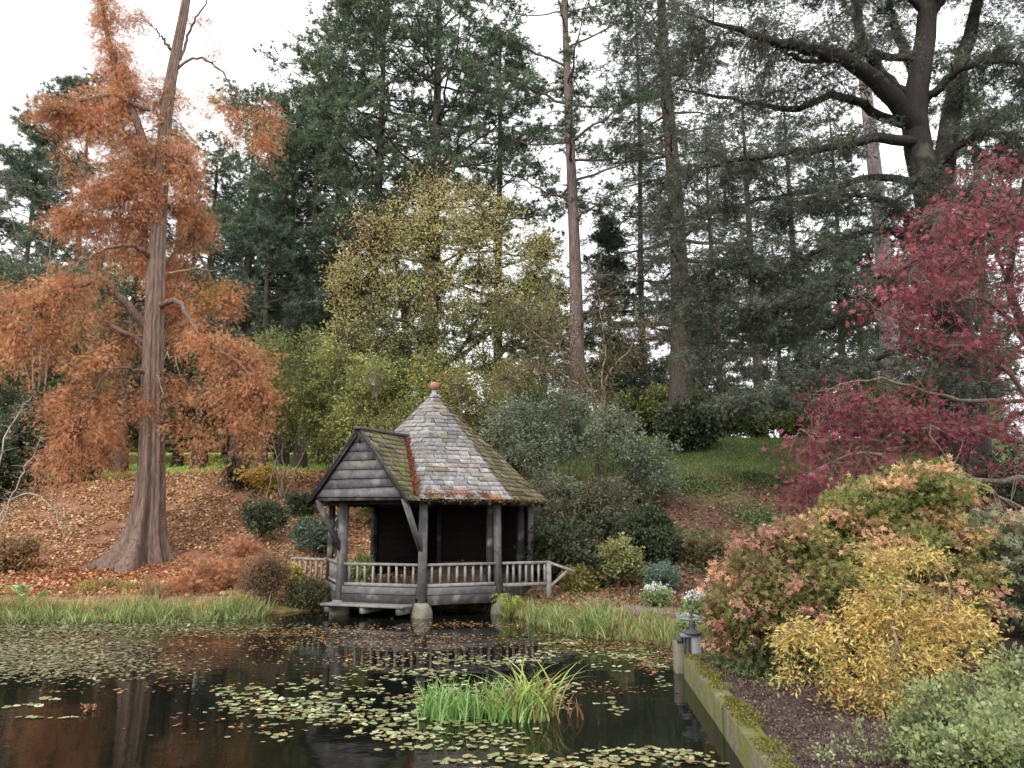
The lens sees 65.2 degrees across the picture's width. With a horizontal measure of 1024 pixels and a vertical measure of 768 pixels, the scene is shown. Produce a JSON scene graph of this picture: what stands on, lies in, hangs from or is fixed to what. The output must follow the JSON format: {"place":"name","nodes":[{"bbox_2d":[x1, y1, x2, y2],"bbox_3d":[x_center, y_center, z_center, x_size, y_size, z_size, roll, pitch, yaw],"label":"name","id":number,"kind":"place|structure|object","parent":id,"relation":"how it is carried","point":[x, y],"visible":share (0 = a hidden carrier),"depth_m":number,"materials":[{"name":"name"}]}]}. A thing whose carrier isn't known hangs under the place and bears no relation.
{"place":"outdoors","nodes":[
{"label":"outdoors","id":0,"kind":"place"},
{"bbox_2d":[228,543,297,606],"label":"bush","id":1,"kind":"object","parent":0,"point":[269,571],"visible":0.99,"depth_m":18.54,"materials":[{"name":"brown plant"}]},
{"bbox_2d":[0,609,743,767],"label":"pond water","id":2,"kind":"structure","parent":0,"point":[676,715],"depth_m":9.49,"materials":[{"name":"black liquid"}]},
{"bbox_2d":[0,618,354,690],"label":"water weed","id":3,"kind":"object","parent":2,"relation":"on","point":[13,645],"visible":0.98,"depth_m":13.08,"materials":[{"name":"green plant"}]},
{"bbox_2d":[0,639,672,737],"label":"lily pads","id":4,"kind":"object","parent":2,"relation":"on","point":[382,712],"visible":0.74,"depth_m":9.44,"materials":[{"name":"green plant"}]},
{"bbox_2d":[39,617,672,735],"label":"fallen leaves","id":5,"kind":"object","parent":2,"relation":"on","point":[420,639],"visible":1,"depth_m":13.50,"materials":[{"name":"brown plant"}]},
{"bbox_2d":[411,653,611,729],"bbox_3d":[-0.014,3.336,8.709,2.246,0.742,1.762,0,-10,0],"label":"reed clump","id":6,"kind":"object","parent":2,"relation":"in","point":[533,705],"visible":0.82,"depth_m":8.60,"materials":[{"name":"green plant"}]},
{"bbox_2d":[0,437,1023,767],"bbox_3d":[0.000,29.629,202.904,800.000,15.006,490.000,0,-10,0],"label":"ground","id":7,"kind":"structure","parent":0,"point":[1014,635],"depth_m":24.21,"materials":[{"name":"brown soil"}]},
{"bbox_2d":[0,415,37,501],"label":"thicket","id":8,"kind":"object","parent":7,"relation":"on","point":[10,458],"visible":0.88,"depth_m":30.30,"materials":[{"name":"green plant"}]},
{"bbox_2d":[0,529,46,571],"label":"bush","id":9,"kind":"object","parent":7,"relation":"on","point":[14,555],"visible":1,"depth_m":22.31,"materials":[{"name":"brown plant"}]},
{"bbox_2d":[0,406,62,488],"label":"thicket","id":10,"kind":"object","parent":7,"relation":"on","point":[29,437],"visible":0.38,"depth_m":32.83,"materials":[{"name":"green plant"}]},
{"bbox_2d":[0,390,82,537],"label":"bare tree","id":11,"kind":"object","parent":7,"relation":"on","point":[13,497],"visible":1,"depth_m":21.25,"materials":[{"name":"grey plant"}]},
{"bbox_2d":[0,254,108,422],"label":"dark evergreen","id":12,"kind":"object","parent":7,"relation":"on","point":[7,399],"visible":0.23,"depth_m":46.06,"materials":[{"name":"green plant"}]},
{"bbox_2d":[0,102,113,387],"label":"pine tree","id":13,"kind":"object","parent":7,"relation":"on","point":[11,151],"visible":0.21,"depth_m":57.70,"materials":[{"name":"green plant"}]},
{"bbox_2d":[0,138,113,483],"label":"tree","id":14,"kind":"object","parent":7,"relation":"on","point":[15,232],"visible":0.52,"depth_m":37.26,"materials":[{"name":"green plant"}]},
{"bbox_2d":[0,375,120,483],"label":"thicket","id":15,"kind":"object","parent":7,"relation":"on","point":[92,472],"visible":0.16,"depth_m":34.77,"materials":[{"name":"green plant"}]},
{"bbox_2d":[0,65,154,437],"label":"pine tree","id":16,"kind":"object","parent":7,"relation":"on","point":[69,82],"visible":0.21,"depth_m":55.05,"materials":[{"name":"green plant"}]},
{"bbox_2d":[0,256,177,444],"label":"dark evergreen","id":17,"kind":"object","parent":7,"relation":"on","point":[76,270],"visible":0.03,"depth_m":49.74,"materials":[{"name":"green plant"}]},
{"bbox_2d":[25,232,203,472],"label":"pine tree","id":18,"kind":"object","parent":7,"relation":"on","point":[129,373],"visible":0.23,"depth_m":42.11,"materials":[{"name":"green plant"}]},
{"bbox_2d":[0,586,279,623],"bbox_3d":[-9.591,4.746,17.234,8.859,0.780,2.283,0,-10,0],"label":"reed bed","id":19,"kind":"object","parent":7,"relation":"on","point":[163,613],"visible":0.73,"depth_m":17.08,"materials":[{"name":"green plant"}]},
{"bbox_2d":[0,0,299,572],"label":"feathery cypress","id":20,"kind":"object","parent":7,"relation":"on","point":[143,540],"visible":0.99,"depth_m":24.50,"materials":[{"name":"orange plant"}]},
{"bbox_2d":[107,200,268,466],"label":"pine tree","id":21,"kind":"object","parent":7,"relation":"on","point":[177,463],"visible":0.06,"depth_m":44.09,"materials":[{"name":"green plant"}]},
{"bbox_2d":[49,453,330,478],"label":"grass","id":22,"kind":"structure","parent":7,"relation":"on","point":[174,469],"depth_m":41.37,"materials":[{"name":"green plant"}]},
{"bbox_2d":[162,562,229,594],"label":"brown fern","id":23,"kind":"object","parent":7,"relation":"on","point":[189,583],"visible":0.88,"depth_m":19.68,"materials":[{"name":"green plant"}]},
{"bbox_2d":[120,149,290,468],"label":"pine tree","id":24,"kind":"object","parent":7,"relation":"on","point":[229,195],"visible":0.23,"depth_m":42.81,"materials":[{"name":"green plant"}]},
{"bbox_2d":[170,553,256,589],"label":"brown fern","id":25,"kind":"object","parent":7,"relation":"on","point":[225,570],"visible":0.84,"depth_m":20.16,"materials":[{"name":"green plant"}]},
{"bbox_2d":[217,448,257,490],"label":"rhododendron","id":26,"kind":"object","parent":7,"relation":"on","point":[231,475],"visible":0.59,"depth_m":30.73,"materials":[{"name":"green plant"}]},
{"bbox_2d":[0,470,485,605],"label":"fallen leaves","id":27,"kind":"object","parent":7,"relation":"on","point":[304,474],"visible":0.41,"depth_m":26.59,"materials":[{"name":"brown plant"}]},
{"bbox_2d":[166,187,322,468],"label":"pine tree","id":28,"kind":"object","parent":7,"relation":"on","point":[254,201],"visible":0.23,"depth_m":40.86,"materials":[{"name":"green plant"}]},
{"bbox_2d":[169,76,331,325],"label":"pine tree","id":29,"kind":"object","parent":7,"relation":"on","point":[258,91],"visible":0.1,"depth_m":52.44,"materials":[{"name":"green plant"}]},
{"bbox_2d":[236,462,280,491],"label":"bush","id":30,"kind":"object","parent":7,"relation":"on","point":[258,478],"visible":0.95,"depth_m":30.34,"materials":[{"name":"yellow plant"}]},
{"bbox_2d":[166,201,353,465],"bbox_3d":[-12.108,-2.100,39.153,8.422,13.325,8.848,0,-10,0],"label":"pine tree","id":31,"kind":"object","parent":7,"relation":"on","point":[267,257],"visible":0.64,"depth_m":38.59,"materials":[{"name":"green plant"}]},
{"bbox_2d":[235,489,292,544],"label":"rhododendron","id":32,"kind":"object","parent":7,"relation":"on","point":[267,516],"visible":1,"depth_m":24.86,"materials":[{"name":"green plant"}]},
{"bbox_2d":[239,382,303,499],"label":"understorey tree","id":33,"kind":"object","parent":7,"relation":"on","point":[284,424],"visible":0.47,"depth_m":29.64,"materials":[{"name":"green plant"}]},
{"bbox_2d":[208,112,366,465],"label":"pine tree","id":34,"kind":"object","parent":7,"relation":"on","point":[286,455],"visible":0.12,"depth_m":43.77,"materials":[{"name":"green plant"}]},
{"bbox_2d":[228,323,350,496],"bbox_3d":[-8.259,0.935,30.083,4.418,6.946,4.352,-4,-10,23],"label":"understorey tree","id":35,"kind":"object","parent":7,"relation":"on","point":[289,370],"visible":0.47,"depth_m":29.88,"materials":[{"name":"green plant"}]},
{"bbox_2d":[202,70,402,467],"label":"pine tree","id":36,"kind":"object","parent":7,"relation":"on","point":[294,134],"visible":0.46,"depth_m":41.45,"materials":[{"name":"green plant"}]},
{"bbox_2d":[279,575,331,611],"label":"bush","id":37,"kind":"object","parent":7,"relation":"on","point":[306,593],"visible":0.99,"depth_m":18.69,"materials":[{"name":"green plant"}]},
{"bbox_2d":[286,509,338,557],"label":"rhododendron","id":38,"kind":"object","parent":7,"relation":"on","point":[312,535],"visible":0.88,"depth_m":23.90,"materials":[{"name":"green plant"}]},
{"bbox_2d":[235,0,427,464],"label":"pine tree","id":39,"kind":"object","parent":7,"relation":"on","point":[333,44],"visible":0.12,"depth_m":48.03,"materials":[{"name":"green plant"}]},
{"bbox_2d":[275,328,414,466],"bbox_3d":[-5.965,1.188,29.402,5.441,6.896,4.702,0,-10,0],"label":"understorey tree","id":40,"kind":"object","parent":7,"relation":"on","point":[332,438],"visible":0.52,"depth_m":28.68,"materials":[{"name":"green plant"}]},
{"bbox_2d":[0,583,701,631],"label":"grass","id":41,"kind":"structure","parent":7,"relation":"on","point":[570,596],"depth_m":18.41,"materials":[{"name":"green plant"}]},
{"bbox_2d":[250,0,494,406],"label":"pine tree","id":42,"kind":"object","parent":7,"relation":"on","point":[381,55],"visible":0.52,"depth_m":41.39,"materials":[{"name":"green plant"}]},
{"bbox_2d":[324,340,447,434],"bbox_3d":[-4.339,1.574,28.049,4.375,6.452,4.123,6,-12,-33],"label":"understorey tree","id":43,"kind":"object","parent":7,"relation":"on","point":[405,407],"visible":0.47,"depth_m":27.79,"materials":[{"name":"green plant"}]},
{"bbox_2d":[269,0,554,363],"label":"pine tree","id":44,"kind":"object","parent":7,"relation":"on","point":[367,91],"visible":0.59,"depth_m":39.98,"materials":[{"name":"green plant"}]},
{"bbox_2d":[343,255,509,425],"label":"distant tree","id":45,"kind":"object","parent":7,"relation":"on","point":[421,284],"visible":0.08,"depth_m":63.45,"materials":[{"name":"green plant"}]},
{"bbox_2d":[290,381,574,618],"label":"summerhouse","id":46,"kind":"structure","parent":7,"relation":"on","point":[432,480],"depth_m":18.52,"materials":[{"name":"grey wood"}]},
{"bbox_2d":[309,155,580,404],"bbox_3d":[-2.394,-2.566,30.661,9.983,14.083,5.697,0,-10,0],"label":"broadleaf tree","id":47,"kind":"object","parent":7,"relation":"on","point":[350,279],"visible":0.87,"depth_m":30.03,"materials":[{"name":"green plant"}]},
{"bbox_2d":[428,354,540,477],"bbox_3d":[-1.230,1.679,27.743,4.453,5.609,3.959,0,-10,0],"label":"understorey tree","id":48,"kind":"object","parent":7,"relation":"on","point":[457,396],"visible":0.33,"depth_m":27.22,"materials":[{"name":"green plant"}]},
{"bbox_2d":[398,18,583,387],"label":"pine tree","id":49,"kind":"object","parent":7,"relation":"on","point":[521,64],"visible":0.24,"depth_m":45.79,"materials":[{"name":"green plant"}]},
{"bbox_2d":[459,397,556,474],"bbox_3d":[-0.255,2.303,27.038,3.360,3.757,3.161,-9,-13,41],"label":"thicket","id":50,"kind":"object","parent":7,"relation":"on","point":[495,443],"visible":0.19,"depth_m":26.59,"materials":[{"name":"green plant"}]},
{"bbox_2d":[472,387,567,480],"bbox_3d":[0.142,2.345,24.268,3.081,4.751,3.166,0,-10,0],"label":"grey bush","id":51,"kind":"object","parent":7,"relation":"on","point":[515,444],"visible":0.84,"depth_m":24.25,"materials":[{"name":"green plant"}]},
{"bbox_2d":[503,267,603,406],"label":"distant tree","id":52,"kind":"object","parent":7,"relation":"on","point":[561,341],"visible":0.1,"depth_m":66.10,"materials":[{"name":"green plant"}]},
{"bbox_2d":[524,464,586,536],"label":"grey bush","id":53,"kind":"object","parent":7,"relation":"on","point":[540,517],"visible":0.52,"depth_m":22.56,"materials":[{"name":"green plant"}]},
{"bbox_2d":[519,377,595,453],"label":"hedge bush","id":54,"kind":"object","parent":7,"relation":"on","point":[539,394],"visible":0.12,"depth_m":32.72,"materials":[{"name":"green plant"}]},
{"bbox_2d":[511,376,604,518],"bbox_3d":[1.464,2.057,25.241,3.070,4.629,2.695,-7,-12,34],"label":"grey bush","id":55,"kind":"object","parent":7,"relation":"on","point":[572,422],"visible":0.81,"depth_m":25.12,"materials":[{"name":"green plant"}]},
{"bbox_2d":[523,511,605,584],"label":"bush","id":56,"kind":"object","parent":7,"relation":"on","point":[563,546],"visible":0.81,"depth_m":19.89,"materials":[{"name":"green plant"}]},
{"bbox_2d":[450,0,691,437],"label":"pine tree","id":57,"kind":"object","parent":7,"relation":"on","point":[570,192],"visible":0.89,"depth_m":37.53,"materials":[{"name":"green plant"}]},
{"bbox_2d":[471,247,681,483],"bbox_3d":[2.268,-0.549,27.428,7.581,8.716,5.119,0,-10,0],"label":"bare tree","id":58,"kind":"object","parent":7,"relation":"on","point":[617,359],"visible":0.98,"depth_m":27.40,"materials":[{"name":"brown plant"}]},
{"bbox_2d":[557,563,599,593],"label":"bush","id":59,"kind":"object","parent":7,"relation":"on","point":[579,580],"visible":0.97,"depth_m":19.27,"materials":[{"name":"yellow plant"}]},
{"bbox_2d":[532,595,625,638],"bbox_3d":[1.218,4.456,15.573,1.793,0.795,3.032,7,-12,-35],"label":"reed bed","id":60,"kind":"object","parent":7,"relation":"on","point":[555,619],"visible":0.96,"depth_m":15.13,"materials":[{"name":"green plant"}]},
{"bbox_2d":[489,579,683,613],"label":"fallen leaves","id":61,"kind":"object","parent":7,"relation":"on","point":[622,597],"visible":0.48,"depth_m":18.26,"materials":[{"name":"brown plant"}]},
{"bbox_2d":[555,467,649,542],"bbox_3d":[2.587,3.580,23.373,2.695,2.329,2.861,-3,-10,19],"label":"grey bush","id":62,"kind":"object","parent":7,"relation":"on","point":[614,493],"visible":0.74,"depth_m":23.08,"materials":[{"name":"green plant"}]},
{"bbox_2d":[553,213,665,440],"bbox_3d":[4.674,-2.626,39.351,7.182,12.039,6.981,0,-10,0],"label":"spruce","id":63,"kind":"object","parent":7,"relation":"on","point":[609,240],"visible":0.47,"depth_m":38.79,"materials":[{"name":"green plant"}]},
{"bbox_2d":[576,396,659,515],"bbox_3d":[3.344,2.347,25.066,2.765,4.041,3.176,0,-10,0],"label":"grey bush","id":64,"kind":"object","parent":7,"relation":"on","point":[596,432],"visible":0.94,"depth_m":24.84,"materials":[{"name":"green plant"}]},
{"bbox_2d":[590,532,645,588],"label":"bush","id":65,"kind":"object","parent":7,"relation":"on","point":[622,561],"visible":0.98,"depth_m":19.62,"materials":[{"name":"green plant"}]},
{"bbox_2d":[603,381,668,436],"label":"hedge bush","id":66,"kind":"object","parent":7,"relation":"on","point":[644,407],"visible":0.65,"depth_m":36.92,"materials":[{"name":"green plant"}]},
{"bbox_2d":[564,0,715,436],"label":"conifer","id":67,"kind":"object","parent":7,"relation":"on","point":[633,122],"visible":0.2,"depth_m":44.20,"materials":[{"name":"green plant"}]},
{"bbox_2d":[604,499,678,562],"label":"bush","id":68,"kind":"object","parent":7,"relation":"on","point":[646,526],"visible":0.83,"depth_m":21.75,"materials":[{"name":"green plant"}]},
{"bbox_2d":[597,602,687,644],"bbox_3d":[2.411,4.334,14.536,1.401,0.688,2.834,8,-12,-38],"label":"reed bed","id":69,"kind":"object","parent":7,"relation":"on","point":[658,626],"visible":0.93,"depth_m":14.31,"materials":[{"name":"green plant"}]},
{"bbox_2d":[609,431,689,505],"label":"grey bush","id":70,"kind":"object","parent":7,"relation":"on","point":[657,491],"visible":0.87,"depth_m":25.25,"materials":[{"name":"green plant"}]},
{"bbox_2d":[642,558,683,590],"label":"bush","id":71,"kind":"object","parent":7,"relation":"on","point":[661,572],"visible":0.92,"depth_m":19.46,"materials":[{"name":"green plant"}]},
{"bbox_2d":[541,465,801,584],"bbox_3d":[5.167,4.039,24.635,10.309,3.666,9.510,0,-10,0],"label":"ground cover","id":72,"kind":"object","parent":7,"relation":"on","point":[763,477],"visible":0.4,"depth_m":26.78,"materials":[{"name":"green plant"}]},
{"bbox_2d":[566,0,807,405],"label":"conifer","id":73,"kind":"object","parent":7,"relation":"on","point":[677,381],"visible":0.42,"depth_m":37.63,"materials":[{"name":"green plant"}]},
{"bbox_2d":[651,387,727,452],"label":"rhododendron","id":74,"kind":"object","parent":7,"relation":"on","point":[678,420],"visible":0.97,"depth_m":32.99,"materials":[{"name":"green plant"}]},
{"bbox_2d":[672,607,706,673],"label":"sluice gate","id":75,"kind":"structure","parent":7,"relation":"on","point":[691,635],"depth_m":11.11,"materials":[{"name":"paint"}]},
{"bbox_2d":[646,309,750,397],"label":"distant tree","id":76,"kind":"object","parent":7,"relation":"on","point":[666,361],"visible":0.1,"depth_m":65.62,"materials":[{"name":"green plant"}]},
{"bbox_2d":[681,529,729,571],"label":"bush","id":77,"kind":"object","parent":7,"relation":"on","point":[702,551],"visible":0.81,"depth_m":21.02,"materials":[{"name":"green plant"}]},
{"bbox_2d":[526,471,915,605],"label":"fallen leaves","id":78,"kind":"object","parent":7,"relation":"on","point":[683,576],"visible":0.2,"depth_m":24.84,"materials":[{"name":"brown plant"}]},
{"bbox_2d":[652,125,789,436],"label":"conifer","id":79,"kind":"object","parent":7,"relation":"on","point":[720,371],"visible":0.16,"depth_m":46.78,"materials":[{"name":"green plant"}]},
{"bbox_2d":[551,435,895,489],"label":"grass","id":80,"kind":"structure","parent":7,"relation":"on","point":[761,439],"depth_m":31.16,"materials":[{"name":"green plant"}]},
{"bbox_2d":[683,653,808,767],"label":"pond wall","id":81,"kind":"structure","parent":7,"relation":"on","point":[751,743],"depth_m":7.57,"materials":[{"name":"concrete"}]},
{"bbox_2d":[720,409,771,437],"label":"hedge bush","id":82,"kind":"object","parent":7,"relation":"on","point":[743,427],"visible":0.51,"depth_m":38.08,"materials":[{"name":"green plant"}]},
{"bbox_2d":[694,85,820,435],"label":"conifer","id":83,"kind":"object","parent":7,"relation":"on","point":[759,238],"visible":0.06,"depth_m":49.88,"materials":[{"name":"green plant"}]},
{"bbox_2d":[738,405,819,437],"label":"hedge bush","id":84,"kind":"object","parent":7,"relation":"on","point":[789,426],"visible":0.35,"depth_m":38.27,"materials":[{"name":"green plant"}]},
{"bbox_2d":[721,274,839,436],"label":"distant tree","id":85,"kind":"object","parent":7,"relation":"on","point":[779,353],"visible":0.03,"depth_m":64.46,"materials":[{"name":"green plant"}]},
{"bbox_2d":[732,94,877,436],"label":"conifer","id":86,"kind":"object","parent":7,"relation":"on","point":[793,253],"visible":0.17,"depth_m":51.56,"materials":[{"name":"green plant"}]},
{"bbox_2d":[601,0,1023,471],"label":"cedar","id":87,"kind":"object","parent":7,"relation":"on","point":[907,105],"visible":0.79,"depth_m":27.94,"materials":[{"name":"green plant"}]},
{"bbox_2d":[779,101,904,438],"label":"conifer","id":88,"kind":"object","parent":7,"relation":"on","point":[841,347],"visible":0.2,"depth_m":51.60,"materials":[{"name":"green plant"}]},
{"bbox_2d":[701,638,992,767],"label":"soil crumbs","id":89,"kind":"object","parent":7,"relation":"on","point":[791,713],"visible":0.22,"depth_m":7.51,"materials":[{"name":"brown soil"}]},
{"bbox_2d":[771,221,935,437],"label":"distant tree","id":90,"kind":"object","parent":7,"relation":"on","point":[858,261],"visible":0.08,"depth_m":60.96,"materials":[{"name":"green plant"}]},
{"bbox_2d":[689,452,1023,681],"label":"lace maple","id":91,"kind":"object","parent":7,"relation":"on","point":[773,574],"visible":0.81,"depth_m":9.95,"materials":[{"name":"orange plant"}]},
{"bbox_2d":[811,704,918,767],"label":"leafy shrub","id":92,"kind":"object","parent":7,"relation":"on","point":[831,751],"visible":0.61,"depth_m":6.10,"materials":[{"name":"green plant"}]},
{"bbox_2d":[818,0,912,449],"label":"pale trunk tree","id":93,"kind":"object","parent":7,"relation":"on","point":[874,166],"visible":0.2,"depth_m":35.34,"materials":[{"name":"brown plant"}]},
{"bbox_2d":[763,531,1013,719],"bbox_3d":[3.849,2.540,8.152,2.531,2.077,1.578,0,-10,0],"label":"yellow bush","id":94,"kind":"object","parent":7,"relation":"on","point":[886,683],"visible":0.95,"depth_m":8.03,"materials":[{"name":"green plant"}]},
{"bbox_2d":[760,135,1023,637],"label":"red maple","id":95,"kind":"object","parent":7,"relation":"on","point":[1008,272],"visible":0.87,"depth_m":13.83,"materials":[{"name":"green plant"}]},
{"bbox_2d":[849,210,1023,427],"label":"distant tree","id":96,"kind":"object","parent":7,"relation":"on","point":[1009,333],"visible":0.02,"depth_m":57.27,"materials":[{"name":"green plant"}]},
{"bbox_2d":[872,662,1023,753],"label":"leafy shrub","id":97,"kind":"object","parent":7,"relation":"on","point":[1002,702],"visible":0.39,"depth_m":6.22,"materials":[{"name":"green plant"}]},
{"bbox_2d":[894,40,1023,438],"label":"conifer","id":98,"kind":"object","parent":7,"relation":"on","point":[941,69],"visible":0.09,"depth_m":45.72,"materials":[{"name":"green plant"}]},
{"bbox_2d":[896,703,1023,767],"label":"leafy shrub","id":99,"kind":"object","parent":7,"relation":"on","point":[979,742],"visible":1,"depth_m":5.39,"materials":[{"name":"green plant"}]},
{"bbox_2d":[937,433,1023,518],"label":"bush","id":100,"kind":"object","parent":7,"relation":"on","point":[1018,497],"visible":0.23,"depth_m":20.74,"materials":[{"name":"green plant"}]},
{"bbox_2d":[939,502,1023,634],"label":"lace maple","id":101,"kind":"object","parent":7,"relation":"on","point":[1010,549],"visible":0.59,"depth_m":10.77,"materials":[{"name":"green plant"}]},
{"bbox_2d":[971,641,1023,694],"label":"leafy shrub","id":102,"kind":"object","parent":7,"relation":"on","point":[997,671],"visible":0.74,"depth_m":7.34,"materials":[{"name":"green plant"}]},
{"bbox_2d":[0,0,1023,437],"label":"sky","id":103,"kind":"structure","parent":0,"point":[37,37],"materials":[{"name":"white"}]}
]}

